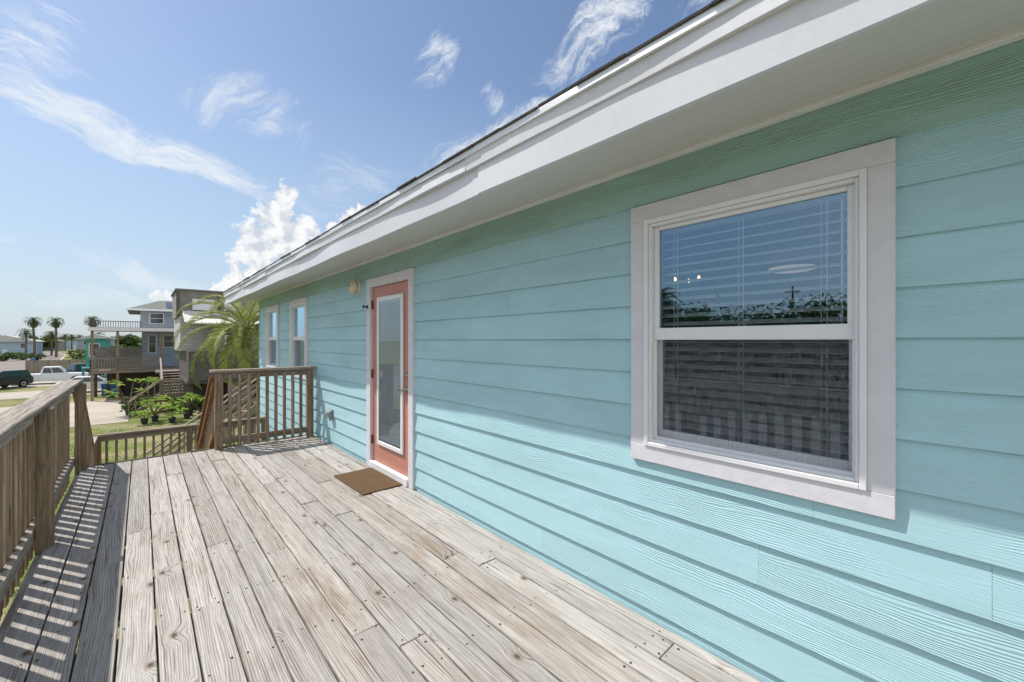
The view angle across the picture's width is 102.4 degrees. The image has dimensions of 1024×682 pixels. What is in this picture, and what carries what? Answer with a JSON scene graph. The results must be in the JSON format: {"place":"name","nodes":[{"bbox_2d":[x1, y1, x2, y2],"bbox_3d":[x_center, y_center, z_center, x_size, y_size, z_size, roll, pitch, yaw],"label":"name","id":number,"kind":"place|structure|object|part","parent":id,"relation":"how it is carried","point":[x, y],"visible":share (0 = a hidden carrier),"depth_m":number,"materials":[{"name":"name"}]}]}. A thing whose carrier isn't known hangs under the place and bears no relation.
{"place":"outdoors","nodes":[
{"label":"outdoors","id":0,"kind":"place"},
{"bbox_2d":[0,351,63,370],"bbox_3d":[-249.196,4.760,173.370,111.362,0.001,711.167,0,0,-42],"label":"road","id":1,"kind":"structure","parent":0,"point":[13,364],"depth_m":89.25,"materials":[{"name":"concrete"}]},
{"bbox_2d":[19,328,36,353],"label":"fan palm","id":2,"kind":"object","parent":1,"relation":"on","point":[25,331],"visible":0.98,"depth_m":109.86,"materials":[{"name":"green plant"}]},
{"bbox_2d":[23,317,42,355],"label":"fan palm","id":3,"kind":"object","parent":1,"relation":"on","point":[34,320],"visible":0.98,"depth_m":114.81,"materials":[{"name":"green plant"}]},
{"bbox_2d":[43,330,58,355],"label":"fan palm","id":4,"kind":"object","parent":1,"relation":"on","point":[51,335],"visible":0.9,"depth_m":129.79,"materials":[{"name":"green plant"}]},
{"bbox_2d":[46,317,64,356],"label":"fan palm","id":5,"kind":"object","parent":1,"relation":"on","point":[55,323],"visible":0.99,"depth_m":117.84,"materials":[{"name":"green plant"}]},
{"bbox_2d":[0,375,131,427],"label":"driveway","id":6,"kind":"structure","parent":0,"point":[101,412],"depth_m":29.63,"materials":[{"name":"concrete"}]},
{"bbox_2d":[0,370,32,386],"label":"parked car","id":7,"kind":"object","parent":6,"relation":"on","point":[21,378],"visible":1,"depth_m":41.35,"materials":[{"name":"green paint"}]},
{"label":"side window","id":8,"kind":"part","parent":7,"relation":"part of","materials":[{"name":"black glass"}]},
{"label":"side window","id":9,"kind":"part","parent":7,"relation":"part of","materials":[{"name":"black glass"}]},
{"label":"side window","id":10,"kind":"part","parent":7,"relation":"part of","materials":[{"name":"black glass"}]},
{"bbox_2d":[31,366,88,381],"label":"pickup truck","id":11,"kind":"object","parent":6,"relation":"on","point":[52,373],"visible":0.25,"depth_m":45.40,"materials":[{"name":"white paint"}]},
{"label":"side window","id":12,"kind":"part","parent":11,"relation":"part of","materials":[{"name":"grey glass"}]},
{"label":"side window","id":13,"kind":"part","parent":11,"relation":"part of","materials":[{"name":"grey glass"}]},
{"bbox_2d":[53,375,106,388],"bbox_3d":[-39.080,4.038,38.362,4.910,1.457,2.000,0,0,-42],"label":"parked car","id":14,"kind":"object","parent":6,"relation":"on","point":[87,379],"visible":0.09,"depth_m":37.69,"materials":[{"name":"white paint"}]},
{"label":"side window","id":15,"kind":"part","parent":14,"relation":"part of","materials":[{"name":"grey glass"}]},
{"bbox_2d":[66,363,103,376],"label":"pickup truck","id":16,"kind":"object","parent":6,"relation":"on","point":[75,367],"visible":0.13,"depth_m":51.06,"materials":[{"name":"blue paint"}]},
{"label":"rear window","id":17,"kind":"part","parent":16,"relation":"part of","materials":[{"name":"grey glass"}]},
{"bbox_2d":[81,334,113,378],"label":"turquoise house","id":18,"kind":"structure","parent":0,"point":[101,341],"depth_m":44.74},
{"bbox_2d":[89,343,99,356],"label":"window","id":19,"kind":"structure","parent":18,"relation":"in","point":[95,344],"depth_m":44.95,"materials":[{"name":"white paint"}]},
{"bbox_2d":[0,349,260,681],"bbox_3d":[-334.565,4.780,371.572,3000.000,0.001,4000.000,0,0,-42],"label":"ground","id":20,"kind":"structure","parent":0,"point":[134,422],"depth_m":21.86,"materials":[{"name":"green plant"}]},
{"bbox_2d":[0,352,16,360],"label":"shrub","id":21,"kind":"object","parent":20,"relation":"on","point":[7,356],"visible":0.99,"depth_m":94.99,"materials":[{"name":"green plant"}]},
{"bbox_2d":[0,335,45,356],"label":"cottage","id":22,"kind":"structure","parent":20,"relation":"on","point":[10,343],"depth_m":119.40,"materials":[{"name":"blue"}]},
{"bbox_2d":[13,352,32,359],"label":"shrub","id":23,"kind":"object","parent":20,"relation":"on","point":[26,355],"visible":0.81,"depth_m":99.66,"materials":[{"name":"green plant"}]},
{"bbox_2d":[27,353,46,359],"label":"shrub","id":24,"kind":"object","parent":20,"relation":"on","point":[38,356],"visible":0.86,"depth_m":97.86,"materials":[{"name":"green plant"}]},
{"bbox_2d":[35,335,54,350],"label":"broadleaf tree","id":25,"kind":"object","parent":20,"relation":"on","point":[47,344],"visible":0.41,"depth_m":189.01,"materials":[{"name":"green plant"}]},
{"bbox_2d":[39,338,66,350],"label":"cottage","id":26,"kind":"structure","parent":20,"relation":"on","point":[61,345],"depth_m":193.34,"materials":[{"name":"white"}]},
{"bbox_2d":[25,359,84,373],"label":"timber fence","id":27,"kind":"object","parent":20,"relation":"on","point":[33,366],"visible":0.37,"depth_m":58.52,"materials":[{"name":"brown wood"}]},
{"bbox_2d":[59,334,70,350],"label":"fan palm","id":28,"kind":"object","parent":20,"relation":"on","point":[63,336],"visible":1,"depth_m":189.90,"materials":[{"name":"green plant"}]},
{"bbox_2d":[58,337,78,348],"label":"cottage","id":29,"kind":"structure","parent":20,"relation":"on","point":[74,344],"depth_m":228.89,"materials":[{"name":"blue"}]},
{"bbox_2d":[67,334,76,349],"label":"fan palm","id":30,"kind":"object","parent":20,"relation":"on","point":[71,337],"visible":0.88,"depth_m":199.80,"materials":[{"name":"green plant"}]},
{"bbox_2d":[66,349,85,358],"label":"shrub","id":31,"kind":"object","parent":20,"relation":"on","point":[73,356],"visible":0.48,"depth_m":104.38,"materials":[{"name":"green plant"}]},
{"bbox_2d":[76,351,85,360],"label":"shrub","id":32,"kind":"object","parent":20,"relation":"on","point":[79,354],"visible":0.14,"depth_m":88.72,"materials":[{"name":"green plant"}]},
{"bbox_2d":[84,316,101,326],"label":"fan palm","id":33,"kind":"object","parent":20,"relation":"on","point":[94,318],"visible":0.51,"depth_m":111.62,"materials":[{"name":"green plant"}]},
{"bbox_2d":[76,334,115,350],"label":"cottage","id":34,"kind":"structure","parent":20,"relation":"on","point":[81,344],"depth_m":137.90,"materials":[{"name":"grey"}]},
{"bbox_2d":[100,383,106,395],"bbox_3d":[-34.840,4.205,35.309,0.660,1.090,0.788,0,0,-42],"label":"wheelie bin","id":35,"kind":"object","parent":20,"relation":"on","point":[103,387],"visible":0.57,"depth_m":35.00,"materials":[{"name":"blue plastic"}]},
{"bbox_2d":[110,383,120,395],"bbox_3d":[-33.755,4.205,35.036,0.660,1.090,0.788,0,0,-42],"label":"wheelie bin","id":36,"kind":"object","parent":20,"relation":"on","point":[113,386],"visible":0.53,"depth_m":34.73,"materials":[{"name":"blue plastic"}]},
{"bbox_2d":[111,342,141,360],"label":"shrub","id":37,"kind":"object","parent":20,"relation":"on","point":[139,344],"visible":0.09,"depth_m":77.57,"materials":[{"name":"green plant"}]},
{"bbox_2d":[115,333,141,346],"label":"broadleaf tree","id":38,"kind":"object","parent":20,"relation":"on","point":[132,339],"visible":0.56,"depth_m":149.54,"materials":[{"name":"green plant"}]},
{"bbox_2d":[104,376,160,414],"bbox_3d":[-24.436,3.541,26.459,2.854,2.478,3.060,0,0,-42],"label":"tree","id":39,"kind":"object","parent":20,"relation":"on","point":[149,380],"visible":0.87,"depth_m":26.15,"materials":[{"name":"green plant"}]},
{"bbox_2d":[118,394,158,411],"bbox_3d":[-24.701,4.216,27.146,2.266,1.406,2.230,0,0,8],"label":"shrub","id":40,"kind":"object","parent":20,"relation":"on","point":[133,406],"visible":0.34,"depth_m":26.71,"materials":[{"name":"green plant"}]},
{"bbox_2d":[130,408,158,424],"bbox_3d":[-21.044,4.367,23.542,1.171,0.827,1.456,0,0,-8],"label":"potted plant","id":41,"kind":"object","parent":20,"relation":"on","point":[144,420],"visible":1,"depth_m":23.41,"materials":[{"name":"green plant"}]},
{"bbox_2d":[137,396,173,420],"bbox_3d":[-21.069,4.038,24.496,1.917,1.484,2.008,0,0,-42],"label":"potted plant","id":42,"kind":"object","parent":20,"relation":"on","point":[155,417],"visible":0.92,"depth_m":24.33,"materials":[{"name":"green plant"}]},
{"bbox_2d":[128,358,187,417],"bbox_3d":[-26.164,3.066,30.803,3.685,3.528,11.203,0,0,-42],"label":"lattice stair","id":43,"kind":"object","parent":20,"relation":"on","point":[179,393],"visible":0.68,"depth_m":28.32,"materials":[{"name":"brown wood"}]},
{"bbox_2d":[159,403,187,422],"bbox_3d":[-19.743,4.207,23.973,1.498,1.146,1.384,0,0,24],"label":"potted plant","id":44,"kind":"object","parent":20,"relation":"on","point":[172,418],"visible":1,"depth_m":23.79,"materials":[{"name":"green plant"}]},
{"bbox_2d":[162,398,187,412],"bbox_3d":[-22.345,4.326,27.506,1.798,1.134,1.827,0,0,-27],"label":"shrub","id":45,"kind":"object","parent":20,"relation":"on","point":[169,409],"visible":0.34,"depth_m":27.20,"materials":[{"name":"green plant"}]},
{"bbox_2d":[159,394,200,418],"bbox_3d":[-20.168,4.013,24.979,2.161,1.535,2.258,0,0,-42],"label":"potted plant","id":46,"kind":"object","parent":20,"relation":"on","point":[186,414],"visible":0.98,"depth_m":24.98,"materials":[{"name":"green plant"}]},
{"bbox_2d":[180,392,204,417],"bbox_3d":[-19.362,3.954,25.689,2.031,1.652,1.611,0,0,1],"label":"potted plant","id":47,"kind":"object","parent":20,"relation":"on","point":[200,399],"visible":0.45,"depth_m":25.36,"materials":[{"name":"green plant"}]},
{"bbox_2d":[146,377,255,456],"bbox_3d":[-9.701,2.555,14.064,0.981,4.450,4.666,0,0,35],"label":"timber stairway","id":48,"kind":"object","parent":20,"relation":"on","point":[243,413],"visible":0.15,"depth_m":13.81,"materials":[{"name":"brown wood"}]},
{"bbox_2d":[180,394,227,411],"bbox_3d":[-19.294,4.144,26.123,2.558,1.587,2.517,0,0,21],"label":"shrub","id":49,"kind":"object","parent":20,"relation":"on","point":[197,402],"visible":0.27,"depth_m":25.53,"materials":[{"name":"green plant"}]},
{"bbox_2d":[172,294,258,443],"bbox_3d":[-10.990,1.410,17.011,4.887,6.768,4.870,0,0,-42],"label":"date palm","id":50,"kind":"object","parent":20,"relation":"on","point":[242,338],"visible":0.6,"depth_m":16.29,"materials":[{"name":"green plant"}]},
{"bbox_2d":[0,435,761,681],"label":"wooden deck","id":51,"kind":"structure","parent":20,"relation":"on","point":[313,569],"depth_m":2.40,"materials":[{"name":"grey wood"}]},
{"bbox_2d":[0,379,86,618],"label":"deck railing","id":52,"kind":"object","parent":51,"relation":"on","point":[37,463],"visible":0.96,"depth_m":2.92,"materials":[{"name":"brown wood"}]},
{"bbox_2d":[209,366,315,450],"bbox_3d":[-3.567,0.949,5.966,1.322,1.103,0.140,0,0,-42],"label":"deck railing","id":53,"kind":"object","parent":51,"relation":"on","point":[220,375],"visible":0.94,"depth_m":5.87,"materials":[{"name":"brown wood"}]},
{"bbox_2d":[334,467,401,494],"bbox_3d":[-1.527,1.472,4.344,0.425,0.011,0.760,0,0,-43],"label":"doormat","id":54,"kind":"object","parent":51,"relation":"on","point":[365,481],"visible":1,"depth_m":4.31,"materials":[{"name":"brown fabric"}]},
{"bbox_2d":[223,0,1023,681],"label":"beach house","id":55,"kind":"structure","parent":20,"relation":"on","point":[743,456],"depth_m":1.86,"materials":[{"name":"teal"}]},
{"bbox_2d":[266,304,279,367],"bbox_3d":[-4.924,-0.039,8.545,0.143,1.362,1.050,0,0,-42],"label":"window","id":56,"kind":"structure","parent":55,"relation":"in","point":[272,312],"depth_m":8.66,"materials":[{"name":"white plastic"}]},
{"bbox_2d":[290,296,308,379],"bbox_3d":[-3.646,-0.039,7.126,0.143,1.362,1.050,0,0,-42],"label":"window","id":57,"kind":"structure","parent":55,"relation":"in","point":[299,308],"depth_m":7.19,"materials":[{"name":"white plastic"}]},
{"bbox_2d":[326,409,333,420],"bbox_3d":[-2.581,1.058,5.831,0.076,0.155,0.100,0,0,-42],"label":"outlet box","id":58,"kind":"object","parent":55,"relation":"attached to","point":[330,413],"visible":1,"depth_m":5.81,"materials":[{"name":"grey plastic"}]},
{"bbox_2d":[348,279,360,294],"bbox_3d":[-1.976,-0.670,5.124,0.122,0.200,0.200,0,0,-42],"label":"wall lamp","id":59,"kind":"object","parent":55,"relation":"attached to","point":[354,286],"visible":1,"depth_m":5.08,"materials":[{"name":"beige glass"}]},
{"bbox_2d":[362,268,414,489],"bbox_3d":[-1.350,0.377,4.511,0.150,2.205,1.132,0,0,-42],"label":"door","id":60,"kind":"structure","parent":55,"relation":"in","point":[390,305],"depth_m":4.48,"materials":[{"name":"paint"}]},
{"bbox_2d":[674,258,699,285],"bbox_3d":[1.840,-0.712,4.250,0.248,0.275,0.240,0,0,-42],"label":"chandelier","id":61,"kind":"object","parent":55,"relation":"hanging from","point":[688,283],"visible":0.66,"depth_m":4.25,"materials":[{"name":"metal"}]},
{"bbox_2d":[631,138,895,519],"bbox_3d":[1.061,-0.042,1.909,0.158,1.367,1.068,0,0,-42],"label":"window","id":62,"kind":"structure","parent":55,"relation":"in","point":[864,177],"depth_m":1.77,"materials":[{"name":"white plastic"}]},
{"bbox_2d":[769,256,815,273],"bbox_3d":[2.838,-0.770,4.170,0.420,0.160,0.420,0,0,-42],"label":"pendant lamp","id":63,"kind":"object","parent":55,"relation":"hanging from","point":[792,265],"visible":0.69,"depth_m":4.08,"materials":[{"name":"beige"}]},
{"bbox_2d":[88,301,178,400],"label":"porch house","id":64,"kind":"structure","parent":0,"point":[122,364],"depth_m":36.35,"materials":[{"name":"grey"}]},
{"bbox_2d":[148,335,156,352],"bbox_3d":[-32.894,0.305,37.616,0.610,1.710,0.070,0,0,-42],"label":"window","id":65,"kind":"structure","parent":64,"relation":"in","point":[152,339],"depth_m":37.61,"materials":[{"name":"white glass"}]},
{"bbox_2d":[149,313,163,323],"bbox_3d":[-33.322,-2.070,38.577,1.060,1.060,0.070,0,0,-42],"label":"window","id":66,"kind":"structure","parent":64,"relation":"in","point":[154,318],"depth_m":38.54,"materials":[{"name":"white paint"}]},
{"bbox_2d":[163,335,173,347],"bbox_3d":[-31.928,0.055,38.486,1.110,1.210,0.070,0,0,-42],"label":"window","id":67,"kind":"structure","parent":64,"relation":"in","point":[168,340],"depth_m":38.36,"materials":[{"name":"grey glass"}]},
{"bbox_2d":[171,288,258,415],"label":"wooden house","id":68,"kind":"structure","parent":0,"point":[181,297],"depth_m":27.74,"materials":[{"name":"grey wood"}]},
{"bbox_2d":[224,302,240,310],"bbox_3d":[-19.956,-2.495,29.337,1.000,0.750,0.070,0,0,-42],"label":"upper window","id":69,"kind":"structure","parent":68,"relation":"in","point":[234,308],"depth_m":29.24,"materials":[{"name":"white paint"}]},
{"bbox_2d":[225,327,239,343],"bbox_3d":[-18.773,-0.320,27.724,0.960,1.160,0.070,0,0,-42],"label":"window","id":70,"kind":"structure","parent":68,"relation":"in","point":[225,327],"depth_m":27.52,"materials":[{"name":"grey glass"}]},
{"bbox_2d":[0,0,713,337],"label":"sky","id":71,"kind":"structure","parent":0,"point":[149,149],"materials":[{"name":"blue"}]},
{"bbox_3d":[-5.766,3.730,7.413,2.650,2.100,1.735,0,0,-42],"label":"stair landing","id":72,"kind":"object","parent":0,"visible":0},
{"bbox_2d":[72,392,96,465],"bbox_3d":[-5.726,1.580,5.529,0.104,2.200,2.137,0,0,-42],"label":"stair handrail","id":73,"kind":"object","parent":72,"relation":"on","point":[91,456],"visible":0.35,"depth_m":5.42,"materials":[{"name":"brown wood"}]},
{"bbox_2d":[93,436,97,463],"bbox_3d":[-6.824,2.240,6.652,0.120,1.180,1.120,0,0,-42],"label":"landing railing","id":74,"kind":"object","parent":72,"relation":"on","point":[95,438],"visible":0.09,"depth_m":7.02,"materials":[{"name":"wood"}]},
{"bbox_2d":[93,416,264,463],"bbox_3d":[-6.279,2.235,8.005,2.620,1.190,0.120,0,0,-42],"label":"landing railing","id":75,"kind":"object","parent":72,"relation":"on","point":[188,429],"visible":0.36,"depth_m":7.71,"materials":[{"name":"brown wood"}]},
{"bbox_2d":[195,376,213,449],"bbox_3d":[-4.767,1.580,6.392,0.104,2.200,2.137,0,0,-42],"label":"stair handrail","id":76,"kind":"object","parent":72,"relation":"on","point":[205,437],"visible":0.46,"depth_m":6.12,"materials":[{"name":"brown wood"}]}
]}

